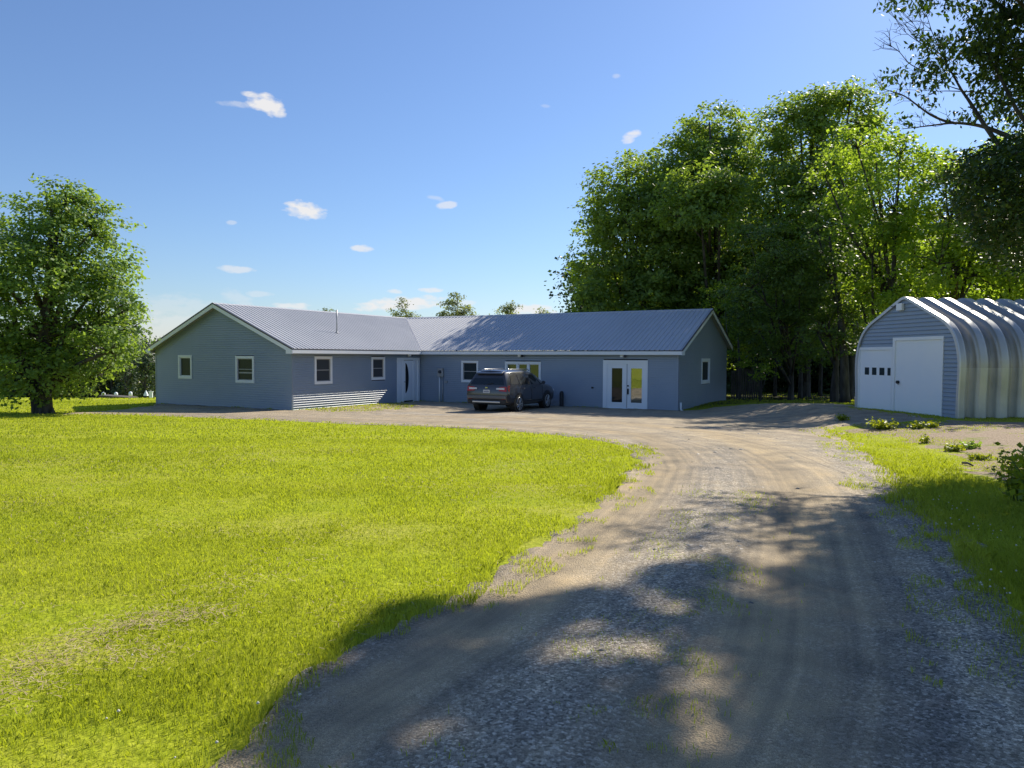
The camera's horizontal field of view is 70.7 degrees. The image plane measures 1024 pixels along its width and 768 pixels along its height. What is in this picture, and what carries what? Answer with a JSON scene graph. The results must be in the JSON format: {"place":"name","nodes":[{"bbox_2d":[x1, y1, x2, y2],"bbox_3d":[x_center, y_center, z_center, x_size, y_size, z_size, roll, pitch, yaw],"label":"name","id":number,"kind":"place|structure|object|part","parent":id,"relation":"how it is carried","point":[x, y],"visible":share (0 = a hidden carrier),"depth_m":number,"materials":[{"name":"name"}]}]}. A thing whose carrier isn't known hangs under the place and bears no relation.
{"place":"outdoors","nodes":[
{"label":"outdoors","id":0,"kind":"place"},
{"bbox_2d":[98,394,137,398],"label":"timber platform","id":1,"kind":"structure","parent":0,"point":[112,396],"depth_m":50.42,"materials":[{"name":"grey wood"}]},
{"bbox_2d":[0,368,1023,767],"bbox_3d":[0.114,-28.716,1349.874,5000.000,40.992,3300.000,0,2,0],"label":"ground","id":2,"kind":"structure","parent":0,"point":[120,724],"depth_m":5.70,"materials":[{"name":"green plant"}]},
{"bbox_2d":[0,314,157,397],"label":"woodland","id":3,"kind":"object","parent":2,"relation":"on","point":[109,385],"visible":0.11,"depth_m":82.47,"materials":[{"name":"green plant"}]},
{"bbox_2d":[0,173,160,413],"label":"maple tree","id":4,"kind":"object","parent":2,"relation":"on","point":[67,276],"visible":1,"depth_m":27.49,"materials":[{"name":"green plant"}]},
{"bbox_2d":[111,356,141,395],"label":"distant tree","id":5,"kind":"object","parent":2,"relation":"on","point":[124,386],"visible":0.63,"depth_m":74.01,"materials":[{"name":"green plant"}]},
{"bbox_2d":[124,342,155,397],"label":"distant tree","id":6,"kind":"object","parent":2,"relation":"on","point":[147,376],"visible":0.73,"depth_m":71.94,"materials":[{"name":"green plant"}]},
{"bbox_2d":[0,445,610,715],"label":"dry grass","id":7,"kind":"structure","parent":2,"relation":"on","point":[148,621],"depth_m":4.33,"materials":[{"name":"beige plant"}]},
{"bbox_2d":[387,297,420,317],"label":"distant tree","id":8,"kind":"object","parent":2,"relation":"on","point":[404,313],"visible":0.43,"depth_m":91.55,"materials":[{"name":"green plant"}]},
{"bbox_2d":[145,302,732,410],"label":"house","id":9,"kind":"structure","parent":2,"relation":"on","point":[230,355],"depth_m":34.34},
{"bbox_2d":[178,355,191,378],"bbox_3d":[-15.523,-0.814,34.364,1.000,1.120,0.096,1,2,30],"label":"window","id":10,"kind":"structure","parent":9,"relation":"in","point":[184,361],"depth_m":34.39,"materials":[{"name":"white glass"}]},
{"bbox_2d":[235,356,253,382],"bbox_3d":[-11.922,-0.652,32.295,1.210,1.200,0.096,1,2,30],"label":"window","id":11,"kind":"structure","parent":9,"relation":"in","point":[244,365],"depth_m":32.33,"materials":[{"name":"grey plastic"}]},
{"bbox_2d":[314,356,332,383],"bbox_3d":[-8.484,-0.624,32.431,0.096,1.240,1.090,1,2,30],"label":"window","id":12,"kind":"structure","parent":9,"relation":"in","point":[323,374],"depth_m":32.45,"materials":[{"name":"grey plastic"}]},
{"bbox_2d":[371,357,384,379],"bbox_3d":[-6.622,-0.772,35.660,0.096,1.130,1.010,1,2,30],"label":"window","id":13,"kind":"structure","parent":9,"relation":"in","point":[377,363],"depth_m":35.68,"materials":[{"name":"grey plastic"}]},
{"bbox_2d":[397,358,419,402],"bbox_3d":[-5.430,-0.206,37.759,0.096,2.330,1.880,1,2,30],"label":"entry door","id":14,"kind":"structure","parent":9,"relation":"in","point":[408,369],"depth_m":37.75,"materials":[{"name":"white wood"}]},
{"bbox_2d":[461,360,478,381],"bbox_3d":[-2.150,-0.644,37.098,1.040,1.120,0.096,1,2,30],"label":"window","id":15,"kind":"structure","parent":9,"relation":"in","point":[469,369],"depth_m":37.16,"materials":[{"name":"grey plastic"}]},
{"bbox_2d":[505,361,540,379],"bbox_3d":[0.541,-0.560,35.551,2.010,1.090,0.096,1,2,30],"label":"window","id":16,"kind":"structure","parent":9,"relation":"in","point":[533,367],"depth_m":35.37,"materials":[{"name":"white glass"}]},
{"bbox_2d":[603,360,647,408],"bbox_3d":[5.149,0.024,32.895,2.150,2.220,0.134,1,2,30],"label":"double door","id":17,"kind":"structure","parent":9,"relation":"in","point":[625,382],"depth_m":32.89,"materials":[{"name":"white glass"}]},
{"bbox_2d":[701,358,709,383],"bbox_3d":[9.472,-0.635,35.439,0.096,1.240,1.520,1,2,30],"label":"window","id":18,"kind":"structure","parent":9,"relation":"in","point":[705,368],"depth_m":35.54,"materials":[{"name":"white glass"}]},
{"bbox_2d":[436,292,478,350],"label":"distant tree","id":19,"kind":"object","parent":2,"relation":"on","point":[457,311],"visible":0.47,"depth_m":91.83,"materials":[{"name":"green plant"}]},
{"bbox_2d":[489,300,522,350],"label":"distant tree","id":20,"kind":"object","parent":2,"relation":"on","point":[510,307],"visible":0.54,"depth_m":93.13,"materials":[{"name":"green plant"}]},
{"bbox_2d":[535,307,551,350],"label":"distant tree","id":21,"kind":"object","parent":2,"relation":"on","point":[542,311],"visible":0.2,"depth_m":95.88,"materials":[{"name":"green plant"}]},
{"bbox_2d":[556,142,725,312],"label":"maple tree","id":22,"kind":"object","parent":2,"relation":"on","point":[630,277],"visible":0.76,"depth_m":47.89,"materials":[{"name":"green plant"}]},
{"bbox_2d":[625,95,774,370],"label":"maple tree","id":23,"kind":"object","parent":2,"relation":"on","point":[716,192],"visible":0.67,"depth_m":46.57,"materials":[{"name":"green plant"}]},
{"bbox_2d":[694,283,777,397],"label":"maple tree","id":24,"kind":"object","parent":2,"relation":"on","point":[736,355],"visible":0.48,"depth_m":44.01,"materials":[{"name":"green plant"}]},
{"bbox_2d":[731,368,762,398],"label":"picket fence","id":25,"kind":"object","parent":2,"relation":"on","point":[740,382],"visible":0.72,"depth_m":41.88,"materials":[{"name":"brown wood"}]},
{"bbox_2d":[729,116,776,392],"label":"maple tree","id":26,"kind":"object","parent":2,"relation":"on","point":[749,222],"depth_m":57.88,"materials":[{"name":"green plant"}]},
{"bbox_2d":[747,359,781,400],"bbox_3d":[13.285,-0.126,37.651,1.536,2.330,2.628,2,3,40],"label":"maple tree","id":27,"kind":"object","parent":2,"relation":"on","point":[763,367],"visible":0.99,"depth_m":37.21,"materials":[{"name":"green plant"}]},
{"bbox_2d":[735,239,803,396],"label":"woodland tree","id":28,"kind":"object","parent":2,"relation":"on","point":[775,385],"visible":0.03,"depth_m":46.95,"materials":[{"name":"green plant"}]},
{"bbox_2d":[702,211,854,400],"bbox_3d":[14.169,-3.865,37.953,6.971,9.990,10.508,1,2,26],"label":"maple tree","id":29,"kind":"object","parent":2,"relation":"on","point":[779,273],"visible":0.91,"depth_m":36.72,"materials":[{"name":"green plant"}]},
{"bbox_2d":[544,189,1016,393],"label":"woodland","id":30,"kind":"object","parent":2,"relation":"on","point":[782,384],"visible":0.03,"depth_m":59.44,"materials":[{"name":"green plant"}]},
{"bbox_2d":[758,217,846,397],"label":"woodland tree","id":31,"kind":"object","parent":2,"relation":"on","point":[800,386],"visible":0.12,"depth_m":43.91,"materials":[{"name":"green plant"}]},
{"bbox_2d":[708,75,902,396],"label":"maple tree","id":32,"kind":"object","parent":2,"relation":"on","point":[815,122],"visible":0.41,"depth_m":43.84,"materials":[{"name":"green plant"}]},
{"bbox_2d":[745,171,884,402],"bbox_3d":[14.984,-4.789,35.528,5.290,11.540,6.456,-1,2,-20],"label":"woodland tree","id":33,"kind":"object","parent":2,"relation":"on","point":[832,257],"visible":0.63,"depth_m":34.55,"materials":[{"name":"green plant"}]},
{"bbox_2d":[817,320,823,395],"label":"woodland tree","id":34,"kind":"object","parent":2,"relation":"on","point":[820,382],"depth_m":47.92,"materials":[{"name":"brown plant"}]},
{"bbox_2d":[787,281,879,402],"bbox_3d":[16.277,-2.133,35.850,4.947,6.438,6.724,1,2,20],"label":"maple tree","id":35,"kind":"object","parent":2,"relation":"on","point":[847,311],"visible":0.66,"depth_m":34.61,"materials":[{"name":"green plant"}]},
{"bbox_2d":[835,413,849,420],"bbox_3d":[9.525,0.973,20.782,0.432,0.294,0.503,2,3,37],"label":"weed plant","id":36,"kind":"object","parent":2,"relation":"on","point":[843,417],"visible":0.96,"depth_m":20.72,"materials":[{"name":"green plant"}]},
{"bbox_2d":[804,214,919,399],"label":"woodland tree","id":37,"kind":"object","parent":2,"relation":"on","point":[851,367],"visible":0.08,"depth_m":40.90,"materials":[{"name":"green plant"}]},
{"bbox_2d":[801,113,957,326],"bbox_3d":[16.668,-5.167,32.603,8.798,12.485,6.473,-2,3,-40],"label":"maple tree","id":38,"kind":"object","parent":2,"relation":"on","point":[888,235],"visible":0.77,"depth_m":31.37,"materials":[{"name":"green plant"}]},
{"bbox_2d":[843,420,1023,479],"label":"bare soil","id":39,"kind":"structure","parent":2,"relation":"on","point":[1004,435],"depth_m":15.91,"materials":[{"name":"beige soil"}]},
{"bbox_2d":[866,418,898,428],"bbox_3d":[9.351,1.033,18.287,0.787,0.404,0.853,1,2,27],"label":"weed plant","id":40,"kind":"object","parent":39,"relation":"on","point":[881,424],"visible":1,"depth_m":18.13,"materials":[{"name":"green plant"}]},
{"bbox_2d":[907,420,926,428],"bbox_3d":[9.980,1.019,17.678,0.484,0.269,0.423,0,2,0],"label":"weed plant","id":41,"kind":"object","parent":39,"relation":"on","point":[917,425],"visible":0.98,"depth_m":17.64,"materials":[{"name":"green plant"}]},
{"bbox_2d":[918,434,932,442],"bbox_3d":[8.771,1.167,15.284,0.379,0.247,0.262,0,2,0],"label":"weed plant","id":42,"kind":"object","parent":39,"relation":"on","point":[925,439],"visible":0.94,"depth_m":15.24,"materials":[{"name":"green plant"}]},
{"bbox_2d":[925,421,939,427],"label":"weed plant","id":43,"kind":"object","parent":39,"relation":"on","point":[931,424],"visible":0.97,"depth_m":17.59,"materials":[{"name":"green plant"}]},
{"bbox_2d":[942,442,965,451],"bbox_3d":[8.483,1.230,13.885,0.424,0.250,0.427,0,2,0],"label":"weed plant","id":44,"kind":"object","parent":39,"relation":"on","point":[950,447],"visible":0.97,"depth_m":13.83,"materials":[{"name":"green plant"}]},
{"bbox_2d":[959,441,977,448],"bbox_3d":[8.848,1.215,14.069,0.363,0.221,0.408,0,2,0],"label":"weed plant","id":45,"kind":"object","parent":39,"relation":"on","point":[969,446],"visible":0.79,"depth_m":13.99,"materials":[{"name":"green plant"}]},
{"bbox_2d":[966,440,982,446],"bbox_3d":[9.009,1.209,14.172,0.326,0.261,0.356,1,2,10],"label":"weed plant","id":46,"kind":"object","parent":39,"relation":"on","point":[977,444],"visible":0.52,"depth_m":14.09,"materials":[{"name":"green plant"}]},
{"bbox_2d":[965,453,996,460],"bbox_3d":[8.160,1.291,12.606,0.491,0.182,0.516,0,2,0],"label":"weed plant","id":47,"kind":"object","parent":39,"relation":"on","point":[975,456],"visible":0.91,"depth_m":12.52,"materials":[{"name":"green plant"}]},
{"bbox_2d":[855,297,1023,418],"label":"arched garage","id":48,"kind":"structure","parent":2,"relation":"on","point":[960,358],"depth_m":20.87,"materials":[{"name":"silver metal"}]},
{"bbox_2d":[857,347,892,410],"bbox_3d":[11.739,-0.182,23.369,0.085,2.020,1.735,0,2,-9],"label":"garage door","id":49,"kind":"structure","parent":48,"relation":"in","point":[874,370],"depth_m":23.35,"materials":[{"name":"white metal"}]},
{"bbox_2d":[891,336,943,416],"bbox_3d":[12.018,-0.248,21.445,0.112,2.300,2.125,0,2,-9],"label":"garage door","id":50,"kind":"structure","parent":48,"relation":"in","point":[917,362],"depth_m":21.40,"materials":[{"name":"white plastic"}]},
{"bbox_2d":[865,0,1023,282],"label":"overhanging tree","id":51,"kind":"object","parent":2,"relation":"on","point":[997,31],"visible":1,"depth_m":14.19,"materials":[{"name":"green plant"}]},
{"bbox_2d":[886,140,1023,299],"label":"maple tree","id":52,"kind":"object","parent":2,"relation":"on","point":[955,288],"visible":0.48,"depth_m":28.83,"materials":[{"name":"green plant"}]},
{"bbox_2d":[944,116,1023,300],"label":"maple tree","id":53,"kind":"object","parent":2,"relation":"on","point":[1014,294],"visible":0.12,"depth_m":28.45,"materials":[{"name":"green plant"}]},
{"bbox_2d":[985,444,1023,502],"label":"weed plant","id":54,"kind":"object","parent":2,"relation":"on","point":[1011,482],"visible":0.64,"depth_m":8.54,"materials":[{"name":"green plant"}]},
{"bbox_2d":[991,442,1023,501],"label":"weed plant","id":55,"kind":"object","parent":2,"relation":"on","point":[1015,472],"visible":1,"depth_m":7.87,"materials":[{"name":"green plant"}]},
{"bbox_2d":[0,0,1023,363],"label":"sky","id":56,"kind":"structure","parent":0,"point":[344,156],"materials":[{"name":"blue"}]},
{"bbox_2d":[63,401,1023,767],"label":"driveway","id":57,"kind":"structure","parent":0,"point":[839,681],"depth_m":4.21,"materials":[{"name":"grey gravel"}]},
{"bbox_2d":[467,368,553,411],"bbox_3d":[0.074,0.235,32.118,2.368,1.860,5.005,1,2,27],"label":"parked car","id":58,"kind":"object","parent":57,"relation":"on","point":[515,390],"visible":0.98,"depth_m":30.28,"materials":[{"name":"grey paint"}]},
{"bbox_3d":[-0.977,-0.191,30.079,1.600,0.424,0.240,1,2,27],"label":"rear window","id":59,"kind":"part","parent":58,"relation":"part of","materials":[{"name":"black glass"}]},
{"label":"side window","id":60,"kind":"part","parent":58,"relation":"part of","materials":[{"name":"grey glass"}]},
{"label":"side window","id":61,"kind":"part","parent":58,"relation":"part of","materials":[{"name":"grey glass"}]},
{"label":"side window","id":62,"kind":"part","parent":58,"relation":"part of","materials":[{"name":"black glass"}]},
{"bbox_2d":[559,391,563,405],"bbox_3d":[2.344,0.706,34.178,0.260,0.740,0.260,0,2,0],"label":"outdoor ashtray","id":63,"kind":"object","parent":57,"relation":"on","point":[561,398],"visible":0.97,"depth_m":34.10,"materials":[{"name":"black plastic"}]},
{"bbox_2d":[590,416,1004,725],"bbox_3d":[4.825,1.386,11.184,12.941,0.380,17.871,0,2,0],"label":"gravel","id":64,"kind":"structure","parent":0,"point":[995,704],"depth_m":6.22,"materials":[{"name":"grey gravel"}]}
]}

